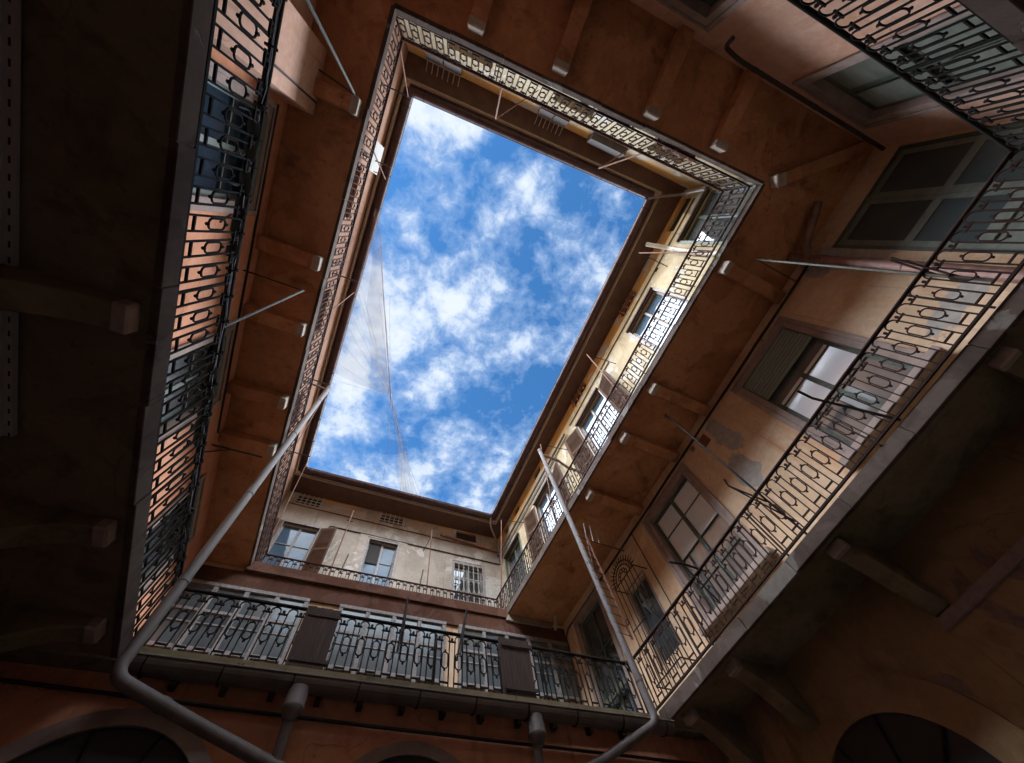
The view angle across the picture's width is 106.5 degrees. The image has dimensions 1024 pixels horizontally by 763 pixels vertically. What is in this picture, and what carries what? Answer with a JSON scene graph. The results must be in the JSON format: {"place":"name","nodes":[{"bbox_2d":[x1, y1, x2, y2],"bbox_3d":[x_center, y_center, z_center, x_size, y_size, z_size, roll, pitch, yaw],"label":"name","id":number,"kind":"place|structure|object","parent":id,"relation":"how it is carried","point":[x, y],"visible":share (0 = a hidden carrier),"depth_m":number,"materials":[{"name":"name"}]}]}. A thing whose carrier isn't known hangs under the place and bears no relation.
{"place":"outdoors","nodes":[
{"label":"outdoors","id":0,"kind":"place"},
{"bbox_2d":[308,98,644,513],"label":"sky","id":1,"kind":"structure","parent":0,"point":[498,252],"materials":[{"name":"blue"}]},
{"bbox_2d":[787,253,1023,283],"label":"downpipe","id":2,"kind":"object","parent":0,"point":[886,264],"visible":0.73,"depth_m":6.36,"materials":[{"name":"grey metal"}]},
{"label":"ground","id":3,"kind":"structure","parent":0,"visible":0},
{"bbox_2d":[0,0,412,658],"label":"building wing","id":4,"kind":"structure","parent":3,"relation":"on","point":[108,128],"depth_m":3.78,"materials":[{"name":"orange paint"}]},
{"bbox_2d":[0,0,20,436],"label":"cable tray","id":5,"kind":"object","parent":4,"relation":"attached to","point":[10,59],"visible":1,"depth_m":2.72,"materials":[{"name":"black metal"}]},
{"bbox_2d":[138,473,206,600],"bbox_3d":[-6.669,3.329,6.515,0.305,3.780,1.760,19,-73,-14],"label":"window","id":6,"kind":"structure","parent":4,"relation":"in","point":[202,479],"depth_m":7.59,"materials":[{"name":"wood"}]},
{"bbox_2d":[158,325,234,445],"bbox_3d":[-5.366,0.320,5.540,0.305,3.810,1.680,19,-73,-14],"label":"window","id":7,"kind":"structure","parent":4,"relation":"in","point":[229,335],"depth_m":6.55,"materials":[{"name":"stone"}]},
{"bbox_2d":[133,0,285,637],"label":"iron railing","id":8,"kind":"object","parent":4,"relation":"on","point":[250,142],"visible":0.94,"depth_m":3.82,"materials":[{"name":"black metal"}]},
{"bbox_2d":[166,506,192,567],"bbox_3d":[-4.457,2.108,5.084,0.149,0.382,1.008,19,-73,-14],"label":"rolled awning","id":9,"kind":"object","parent":8,"relation":"attached to","point":[187,522],"visible":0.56,"depth_m":5.11,"materials":[{"name":"grey fabric"}]},
{"bbox_2d":[183,357,216,447],"bbox_3d":[-3.661,0.288,4.479,0.143,0.372,1.222,19,-73,-14],"label":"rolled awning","id":10,"kind":"object","parent":8,"relation":"attached to","point":[198,421],"visible":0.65,"depth_m":4.55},
{"bbox_2d":[175,0,287,582],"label":"cable bundle","id":11,"kind":"object","parent":8,"relation":"attached to","point":[269,44],"visible":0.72,"depth_m":4.14,"materials":[{"name":"black metal"}]},
{"bbox_2d":[204,444,262,457],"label":"clothesline bracket","id":12,"kind":"object","parent":8,"relation":"attached to","point":[226,448],"visible":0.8,"depth_m":7.96,"materials":[{"name":"black metal"}]},
{"bbox_2d":[219,100,264,258],"bbox_3d":[-2.687,-1.951,3.749,0.139,0.384,1.516,19,-73,-14],"label":"cable bundle","id":13,"kind":"object","parent":8,"relation":"attached to","point":[251,154],"visible":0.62,"depth_m":3.79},
{"bbox_2d":[224,269,303,327],"bbox_3d":[-4.036,-1.271,5.595,1.275,3.035,0.108,14,-71,-12],"label":"clothesline bracket","id":14,"kind":"object","parent":8,"relation":"attached to","point":[256,311],"visible":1,"depth_m":5.82,"materials":[{"name":"grey metal"}]},
{"bbox_2d":[305,0,354,95],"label":"clothesline bracket","id":15,"kind":"object","parent":8,"relation":"attached to","point":[313,12],"visible":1,"depth_m":4.77,"materials":[{"name":"grey metal"}]},
{"bbox_2d":[110,380,330,762],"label":"downpipe","id":16,"kind":"object","parent":4,"relation":"attached to","point":[124,681],"visible":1,"depth_m":4.15,"materials":[{"name":"grey metal"}]},
{"bbox_2d":[190,58,276,215],"bbox_3d":[-3.940,-2.967,4.468,0.305,3.830,1.760,19,-73,-14],"label":"window","id":17,"kind":"structure","parent":4,"relation":"in","point":[222,75],"depth_m":5.41,"materials":[{"name":"stone"}]},
{"bbox_2d":[217,104,279,432],"bbox_3d":[-4.949,-1.684,7.059,0.038,0.102,6.301,19,-73,-14],"label":"cable","id":18,"kind":"object","parent":4,"relation":"attached to","point":[246,275],"visible":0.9,"depth_m":6.91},
{"bbox_2d":[274,64,316,103],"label":"cable","id":19,"kind":"object","parent":4,"relation":"attached to","point":[292,81],"visible":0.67,"depth_m":5.57,"materials":[{"name":"grey metal"}]},
{"bbox_2d":[254,24,402,561],"bbox_3d":[-4.485,-0.585,8.615,0.064,0.987,13.001,19,-73,-14],"label":"iron railing","id":20,"kind":"object","parent":4,"relation":"on","point":[264,552],"visible":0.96,"depth_m":8.38,"materials":[{"name":"grey metal"}]},
{"bbox_2d":[273,450,309,532],"bbox_3d":[-7.470,3.486,12.320,1.144,3.721,0.383,19,-73,-14],"label":"clothesline bracket","id":21,"kind":"object","parent":20,"relation":"attached to","point":[293,489],"visible":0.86,"depth_m":12.63,"materials":[{"name":"grey metal"}]},
{"bbox_2d":[296,377,329,444],"bbox_3d":[-6.325,0.852,11.453,1.144,3.721,0.383,19,-73,-14],"label":"clothesline bracket","id":22,"kind":"object","parent":20,"relation":"attached to","point":[314,412],"visible":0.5,"depth_m":11.47,"materials":[{"name":"grey metal"}]},
{"bbox_2d":[332,272,358,310],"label":"clothesline bracket","id":23,"kind":"object","parent":20,"relation":"attached to","point":[349,295],"visible":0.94,"depth_m":11.89,"materials":[{"name":"grey metal"}]},
{"bbox_2d":[364,152,390,179],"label":"clothesline bracket","id":24,"kind":"object","parent":20,"relation":"attached to","point":[379,164],"visible":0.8,"depth_m":10.34,"materials":[{"name":"grey metal"}]},
{"bbox_2d":[362,141,383,174],"bbox_3d":[-3.994,-6.424,10.884,0.500,1.300,0.780,19,-73,-14],"label":"canvas sheet","id":25,"kind":"object","parent":24,"relation":"hanging from","point":[378,151],"visible":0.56,"depth_m":11.01,"materials":[{"name":"white fabric"}]},
{"bbox_2d":[381,51,409,97],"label":"clothesline bracket","id":26,"kind":"object","parent":20,"relation":"attached to","point":[404,77],"visible":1,"depth_m":9.46,"materials":[{"name":"grey metal"}]},
{"bbox_2d":[0,467,723,762],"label":"building wing","id":27,"kind":"structure","parent":3,"relation":"on","point":[60,706],"depth_m":5.76,"materials":[{"name":"beige paint"}]},
{"bbox_2d":[145,578,310,663],"bbox_3d":[-6.059,5.652,7.433,2.768,3.740,0.080,19,-73,-14],"label":"gallery window","id":28,"kind":"structure","parent":27,"relation":"in","point":[195,583],"depth_m":8.39,"materials":[{"name":"white paint"}]},
{"bbox_2d":[272,683,308,759],"bbox_3d":[-2.372,4.767,2.470,0.260,4.940,0.430,19,-73,-14],"label":"rainwater hopper","id":29,"kind":"object","parent":27,"relation":"attached to","point":[292,708],"visible":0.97,"depth_m":4.46,"materials":[{"name":"grey metal"}]},
{"bbox_2d":[258,516,337,572],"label":"window","id":30,"kind":"structure","parent":27,"relation":"in","point":[294,542],"depth_m":14.82,"materials":[{"name":"white paint"}]},
{"bbox_2d":[346,533,407,588],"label":"window","id":31,"kind":"structure","parent":27,"relation":"in","point":[369,557],"depth_m":15.57,"materials":[{"name":"white paint"}]},
{"bbox_2d":[333,215,421,500],"bbox_3d":[-5.848,0.027,15.624,2.982,0.244,13.396,-5,-69,-5],"label":"pigeon net","id":32,"kind":"object","parent":27,"relation":"attached to","point":[404,456],"visible":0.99,"depth_m":15.38,"materials":[{"name":"beige fabric"}]},
{"bbox_2d":[261,554,497,607],"bbox_3d":[-3.709,6.239,11.340,7.131,0.987,0.063,19,-73,-14],"label":"iron railing","id":33,"kind":"object","parent":27,"relation":"on","point":[375,576],"visible":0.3,"depth_m":11.61,"materials":[{"name":"black metal"}]},
{"bbox_2d":[328,510,353,574],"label":"clothesline bracket","id":34,"kind":"object","parent":33,"relation":"attached to","point":[341,541],"visible":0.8,"depth_m":12.32,"materials":[{"name":"metal"}]},
{"bbox_2d":[423,529,432,590],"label":"clothesline bracket","id":35,"kind":"object","parent":33,"relation":"attached to","point":[429,555],"visible":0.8,"depth_m":13.35,"materials":[{"name":"metal"}]},
{"bbox_2d":[323,604,446,685],"bbox_3d":[-2.842,6.750,8.266,2.788,3.740,0.080,19,-73,-14],"label":"gallery window","id":36,"kind":"structure","parent":27,"relation":"in","point":[346,609],"depth_m":9.19,"materials":[{"name":"white paint"}]},
{"bbox_2d":[288,502,496,552],"bbox_3d":[-5.061,6.722,17.393,9.801,0.241,0.041,19,-73,-14],"label":"cable","id":37,"kind":"object","parent":27,"relation":"attached to","point":[389,526],"visible":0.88,"depth_m":17.25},
{"bbox_2d":[143,587,648,712],"bbox_3d":[-1.231,4.389,6.035,7.787,0.987,0.064,19,-73,-14],"label":"iron railing","id":38,"kind":"object","parent":27,"relation":"on","point":[200,592],"visible":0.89,"depth_m":5.98,"materials":[{"name":"black metal"}]},
{"bbox_2d":[284,606,341,669],"bbox_3d":[-2.873,3.754,5.600,0.538,0.974,0.043,19,-73,-14],"label":"privacy board","id":39,"kind":"object","parent":38,"relation":"attached to","point":[318,624],"visible":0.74,"depth_m":5.57,"materials":[{"name":"brown wood"}]},
{"bbox_2d":[396,597,408,651],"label":"clothesline bracket","id":40,"kind":"object","parent":38,"relation":"attached to","point":[403,624],"visible":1,"depth_m":6.26,"materials":[{"name":"black metal"}]},
{"bbox_2d":[456,608,467,660],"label":"clothesline bracket","id":41,"kind":"object","parent":38,"relation":"attached to","point":[461,638],"visible":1,"depth_m":6.50,"materials":[{"name":"black metal"}]},
{"bbox_2d":[498,637,538,698],"bbox_3d":[0.100,4.775,6.385,0.618,0.992,0.064,19,-73,-14],"label":"privacy board","id":42,"kind":"object","parent":38,"relation":"attached to","point":[517,677],"visible":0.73,"depth_m":6.36,"materials":[{"name":"brown wood"}]},
{"bbox_2d":[328,526,499,564],"bbox_3d":[-4.110,7.297,16.871,7.741,0.244,0.045,19,-73,-14],"label":"cable","id":43,"kind":"object","parent":27,"relation":"attached to","point":[416,545],"visible":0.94,"depth_m":16.89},
{"bbox_2d":[443,556,493,606],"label":"window","id":44,"kind":"structure","parent":27,"relation":"in","point":[456,577],"depth_m":16.34,"materials":[{"name":"white paint"}]},
{"bbox_2d":[440,533,498,552],"bbox_3d":[-1.921,7.729,18.227,3.111,0.405,0.134,19,-73,-14],"label":"wall pipe","id":45,"kind":"object","parent":27,"relation":"attached to","point":[468,542],"depth_m":18.16,"materials":[{"name":"metal"}]},
{"bbox_2d":[489,517,500,561],"bbox_3d":[-0.817,7.576,18.356,0.181,1.634,1.378,-18,-68,0],"label":"downpipe","id":46,"kind":"object","parent":27,"relation":"attached to","point":[492,531],"visible":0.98,"depth_m":18.49,"materials":[{"name":"grey metal"}]},
{"bbox_2d":[458,624,583,704],"bbox_3d":[0.357,7.842,9.095,3.450,3.740,0.080,19,-73,-14],"label":"gallery window","id":47,"kind":"structure","parent":27,"relation":"in","point":[469,630],"depth_m":10.07,"materials":[{"name":"white paint"}]},
{"bbox_2d":[499,457,556,560],"bbox_3d":[0.615,5.914,17.192,0.060,0.060,6.200,21,-73,-14],"label":"wall pipe","id":48,"kind":"object","parent":27,"relation":"attached to","point":[527,510],"depth_m":17.12,"materials":[{"name":"grey metal"}]},
{"bbox_2d":[497,433,564,556],"bbox_3d":[0.750,5.360,17.319,0.123,0.123,7.200,21,-73,-14],"label":"wall pipe","id":49,"kind":"object","parent":27,"relation":"attached to","point":[533,490],"depth_m":17.20,"materials":[{"name":"grey metal"}]},
{"bbox_2d":[527,712,546,762],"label":"rainwater hopper","id":50,"kind":"object","parent":27,"relation":"attached to","point":[537,734],"visible":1,"depth_m":5.25,"materials":[{"name":"grey metal"}]},
{"bbox_2d":[392,0,1023,198],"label":"building wing","id":51,"kind":"structure","parent":3,"relation":"on","point":[674,73],"depth_m":6.77,"materials":[{"name":"brown paint"}]},
{"bbox_2d":[396,15,752,190],"bbox_3d":[1.476,-5.260,7.578,7.466,0.987,0.060,16,-72,-13],"label":"iron railing","id":52,"kind":"object","parent":51,"relation":"on","point":[575,118],"visible":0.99,"depth_m":7.50,"materials":[{"name":"black metal"}]},
{"bbox_2d":[495,80,538,118],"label":"clothesline bracket","id":53,"kind":"object","parent":52,"relation":"attached to","point":[496,117],"visible":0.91,"depth_m":10.70,"materials":[{"name":"grey metal"}]},
{"bbox_2d":[402,40,721,191],"bbox_3d":[1.402,-5.381,7.990,7.420,0.025,0.019,16,-72,-13],"label":"cable","id":54,"kind":"object","parent":52,"relation":"attached to","point":[556,113],"visible":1,"depth_m":7.86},
{"bbox_2d":[580,101,634,128],"bbox_3d":[1.859,-5.192,7.314,1.246,0.266,0.272,19,-73,-14],"label":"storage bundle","id":55,"kind":"object","parent":52,"relation":"attached to","point":[611,116],"visible":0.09,"depth_m":7.32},
{"bbox_2d":[598,145,641,168],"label":"clothesline bracket","id":56,"kind":"object","parent":52,"relation":"attached to","point":[603,166],"visible":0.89,"depth_m":10.38,"materials":[{"name":"grey metal"}]},
{"bbox_2d":[655,137,695,161],"bbox_3d":[3.278,-4.710,7.682,0.963,0.254,0.244,19,-73,-14],"label":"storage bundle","id":57,"kind":"object","parent":52,"relation":"attached to","point":[679,155],"visible":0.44,"depth_m":7.67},
{"bbox_2d":[656,0,746,32],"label":"window","id":58,"kind":"structure","parent":51,"relation":"in","point":[694,11],"depth_m":6.10,"materials":[{"name":"stone"}]},
{"bbox_2d":[724,35,885,150],"bbox_3d":[5.296,-4.971,6.729,3.936,0.374,0.089,18,-72,-13],"label":"wall pipe","id":59,"kind":"object","parent":51,"relation":"attached to","point":[777,83],"depth_m":6.79,"materials":[{"name":"black metal"}]},
{"bbox_2d":[787,0,1023,150],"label":"iron railing","id":60,"kind":"object","parent":51,"relation":"on","point":[819,16],"visible":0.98,"depth_m":3.93,"materials":[{"name":"black metal"}]},
{"bbox_2d":[792,5,1023,128],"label":"window","id":61,"kind":"structure","parent":51,"relation":"in","point":[857,87],"depth_m":6.06,"materials":[{"name":"glass"}]},
{"bbox_2d":[491,117,1023,762],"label":"building wing","id":62,"kind":"structure","parent":3,"relation":"on","point":[879,617],"depth_m":6.62,"materials":[{"name":"paint"}]},
{"bbox_2d":[503,532,526,598],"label":"window","id":63,"kind":"structure","parent":62,"relation":"in","point":[517,551],"depth_m":16.98,"materials":[{"name":"green paint"}]},
{"bbox_2d":[523,461,570,564],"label":"window","id":64,"kind":"structure","parent":62,"relation":"in","point":[531,520],"depth_m":15.83,"materials":[{"name":"white paint"}]},
{"bbox_2d":[553,615,556,630],"bbox_3d":[1.306,7.235,11.466,0.131,0.373,0.258,19,-73,-14],"label":"soffit pipe","id":65,"kind":"object","parent":62,"relation":"attached to","point":[555,622],"visible":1,"depth_m":11.46,"materials":[{"name":"metal"}]},
{"bbox_2d":[566,587,595,704],"bbox_3d":[2.159,7.169,9.925,0.041,2.772,2.222,21,-73,-14],"label":"cable","id":66,"kind":"object","parent":62,"relation":"attached to","point":[568,629],"visible":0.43,"depth_m":11.10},
{"bbox_2d":[537,448,657,762],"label":"downpipe","id":67,"kind":"object","parent":62,"relation":"attached to","point":[621,747],"visible":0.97,"depth_m":6.82,"materials":[{"name":"metal"}]},
{"bbox_2d":[564,369,631,477],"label":"window","id":68,"kind":"structure","parent":62,"relation":"in","point":[575,439],"depth_m":14.62,"materials":[{"name":"white paint"}]},
{"bbox_2d":[583,524,623,567],"bbox_3d":[2.495,4.376,9.636,1.935,1.753,0.250,37,-78,-19],"label":"spike comb","id":69,"kind":"object","parent":62,"relation":"attached to","point":[610,546],"visible":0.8,"depth_m":9.69,"materials":[{"name":"grey metal"}]},
{"bbox_2d":[576,535,632,639],"bbox_3d":[1.900,4.200,8.090,0.184,2.357,0.690,-41,-70,9],"label":"spike strip","id":70,"kind":"object","parent":62,"relation":"attached to","point":[626,625],"visible":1,"depth_m":7.89,"materials":[{"name":"metal"}]},
{"bbox_2d":[573,588,644,712],"bbox_3d":[2.464,7.231,9.253,0.305,4.010,1.480,21,-73,-14],"label":"door","id":71,"kind":"structure","parent":62,"relation":"in","point":[596,636],"depth_m":10.02,"materials":[{"name":"wood"}]},
{"bbox_2d":[496,186,749,608],"bbox_3d":[2.240,1.564,10.301,0.065,0.987,13.382,21,-73,-14],"label":"iron railing","id":72,"kind":"object","parent":62,"relation":"on","point":[639,344],"visible":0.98,"depth_m":9.84,"materials":[{"name":"grey metal"}]},
{"bbox_2d":[501,520,523,607],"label":"clothesline bracket","id":73,"kind":"object","parent":72,"relation":"attached to","point":[501,553],"visible":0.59,"depth_m":14.52,"materials":[{"name":"metal"}]},
{"bbox_2d":[540,444,566,522],"bbox_3d":[1.842,3.423,13.186,2.011,4.965,0.069,19,-73,-14],"label":"clothesline bracket","id":74,"kind":"object","parent":72,"relation":"attached to","point":[548,481],"visible":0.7,"depth_m":12.49,"materials":[{"name":"metal"}]},
{"bbox_2d":[586,354,625,400],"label":"clothesline bracket","id":75,"kind":"object","parent":72,"relation":"attached to","point":[603,373],"visible":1,"depth_m":12.12,"materials":[{"name":"metal"}]},
{"bbox_2d":[639,251,711,266],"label":"clothesline bracket","id":76,"kind":"object","parent":72,"relation":"attached to","point":[642,253],"visible":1,"depth_m":11.10,"materials":[{"name":"metal"}]},
{"bbox_2d":[569,198,694,425],"bbox_3d":[4.452,-2.311,14.915,0.041,0.106,9.701,21,-73,-14],"label":"cable","id":77,"kind":"object","parent":62,"relation":"attached to","point":[632,310],"visible":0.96,"depth_m":14.76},
{"bbox_2d":[610,555,694,691],"bbox_3d":[2.991,5.204,8.681,0.601,2.870,1.094,19,-73,-14],"label":"window guard","id":78,"kind":"object","parent":62,"relation":"attached to","point":[650,611],"visible":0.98,"depth_m":8.44,"materials":[{"name":"black metal"}]},
{"bbox_2d":[626,569,679,666],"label":"window","id":79,"kind":"structure","parent":62,"relation":"in","point":[649,589],"depth_m":8.91,"materials":[{"name":"metal"}]},
{"bbox_2d":[625,287,690,351],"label":"window","id":80,"kind":"structure","parent":62,"relation":"in","point":[657,297],"depth_m":13.49,"materials":[{"name":"white paint"}]},
{"bbox_2d":[631,534,701,658],"bbox_3d":[3.460,4.793,8.626,0.022,3.750,0.023,19,-73,-14],"label":"cable","id":81,"kind":"object","parent":62,"relation":"attached to","point":[666,596],"visible":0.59,"depth_m":8.59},
{"bbox_2d":[648,188,706,199],"bbox_3d":[5.760,-6.624,13.531,1.106,2.045,0.118,-8,-68,-4],"label":"downpipe","id":82,"kind":"object","parent":62,"relation":"attached to","point":[678,194],"visible":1,"depth_m":13.98,"materials":[{"name":"grey metal"}]},
{"bbox_2d":[645,242,717,255],"bbox_3d":[5.497,-3.880,11.212,0.811,5.647,0.178,11,-71,-11],"label":"wall pipe","id":83,"kind":"object","parent":62,"relation":"attached to","point":[666,247],"depth_m":12.95,"materials":[{"name":"white metal"}]},
{"bbox_2d":[599,265,808,580],"bbox_3d":[4.413,1.601,9.550,0.053,0.083,9.501,21,-73,-14],"label":"cable","id":84,"kind":"object","parent":62,"relation":"attached to","point":[719,399],"visible":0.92,"depth_m":9.27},
{"bbox_2d":[699,434,710,446],"bbox_3d":[4.610,1.434,9.180,0.023,0.300,0.270,21,-73,-14],"label":"wall plate","id":85,"kind":"object","parent":62,"relation":"attached to","point":[704,440],"depth_m":9.16,"materials":[{"name":"brown metal"}]},
{"bbox_2d":[642,463,777,636],"bbox_3d":[4.078,3.440,8.438,0.440,3.040,2.180,21,-73,-14],"label":"window","id":86,"kind":"structure","parent":62,"relation":"in","point":[686,521],"depth_m":8.45,"materials":[{"name":"wood"}]},
{"bbox_2d":[676,179,755,244],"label":"window","id":87,"kind":"structure","parent":62,"relation":"in","point":[713,196],"depth_m":12.40,"materials":[{"name":"white paint"}]},
{"bbox_2d":[802,201,822,255],"bbox_3d":[6.279,-3.153,7.985,0.168,0.446,1.138,8,-70,-10],"label":"soffit pipe","id":88,"kind":"object","parent":62,"relation":"attached to","point":[811,226],"visible":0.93,"depth_m":7.98,"materials":[{"name":"brown metal"}]},
{"bbox_2d":[631,148,1023,712],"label":"iron railing","id":89,"kind":"object","parent":62,"relation":"on","point":[952,232],"visible":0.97,"depth_m":5.35,"materials":[{"name":"black metal"}]},
{"bbox_2d":[669,561,720,603],"bbox_3d":[3.133,3.343,6.523,0.616,0.774,0.186,19,-73,-14],"label":"clothesline bracket","id":90,"kind":"object","parent":89,"relation":"attached to","point":[684,565],"visible":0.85,"depth_m":6.77,"materials":[{"name":"black metal"}]},
{"bbox_2d":[664,413,806,534],"bbox_3d":[3.804,1.493,7.157,0.413,3.901,0.110,-8,-68,-4],"label":"clothesline bracket","id":91,"kind":"object","parent":89,"relation":"attached to","point":[779,511],"visible":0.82,"depth_m":6.40,"materials":[{"name":"black metal"}]},
{"bbox_2d":[797,390,900,420],"bbox_3d":[4.659,0.354,5.375,0.490,1.120,0.123,-6,-68,-5],"label":"clothesline bracket","id":92,"kind":"object","parent":89,"relation":"attached to","point":[847,406],"visible":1,"depth_m":5.35,"materials":[{"name":"black metal"}]},
{"bbox_2d":[755,257,992,282],"bbox_3d":[5.820,-1.757,6.333,1.314,3.814,0.202,19,-73,-14],"label":"clothesline bracket","id":93,"kind":"object","parent":89,"relation":"attached to","point":[943,275],"visible":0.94,"depth_m":5.36,"materials":[{"name":"metal"}]},
{"bbox_2d":[730,316,946,468],"bbox_3d":[5.744,-0.039,7.269,0.440,3.080,2.140,21,-73,-14],"label":"window","id":94,"kind":"structure","parent":62,"relation":"in","point":[808,358],"depth_m":7.19,"materials":[{"name":"wood"}]},
{"bbox_2d":[832,122,1023,254],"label":"door","id":95,"kind":"structure","parent":62,"relation":"in","point":[921,193],"depth_m":6.43,"materials":[{"name":"green paint"}]}
]}

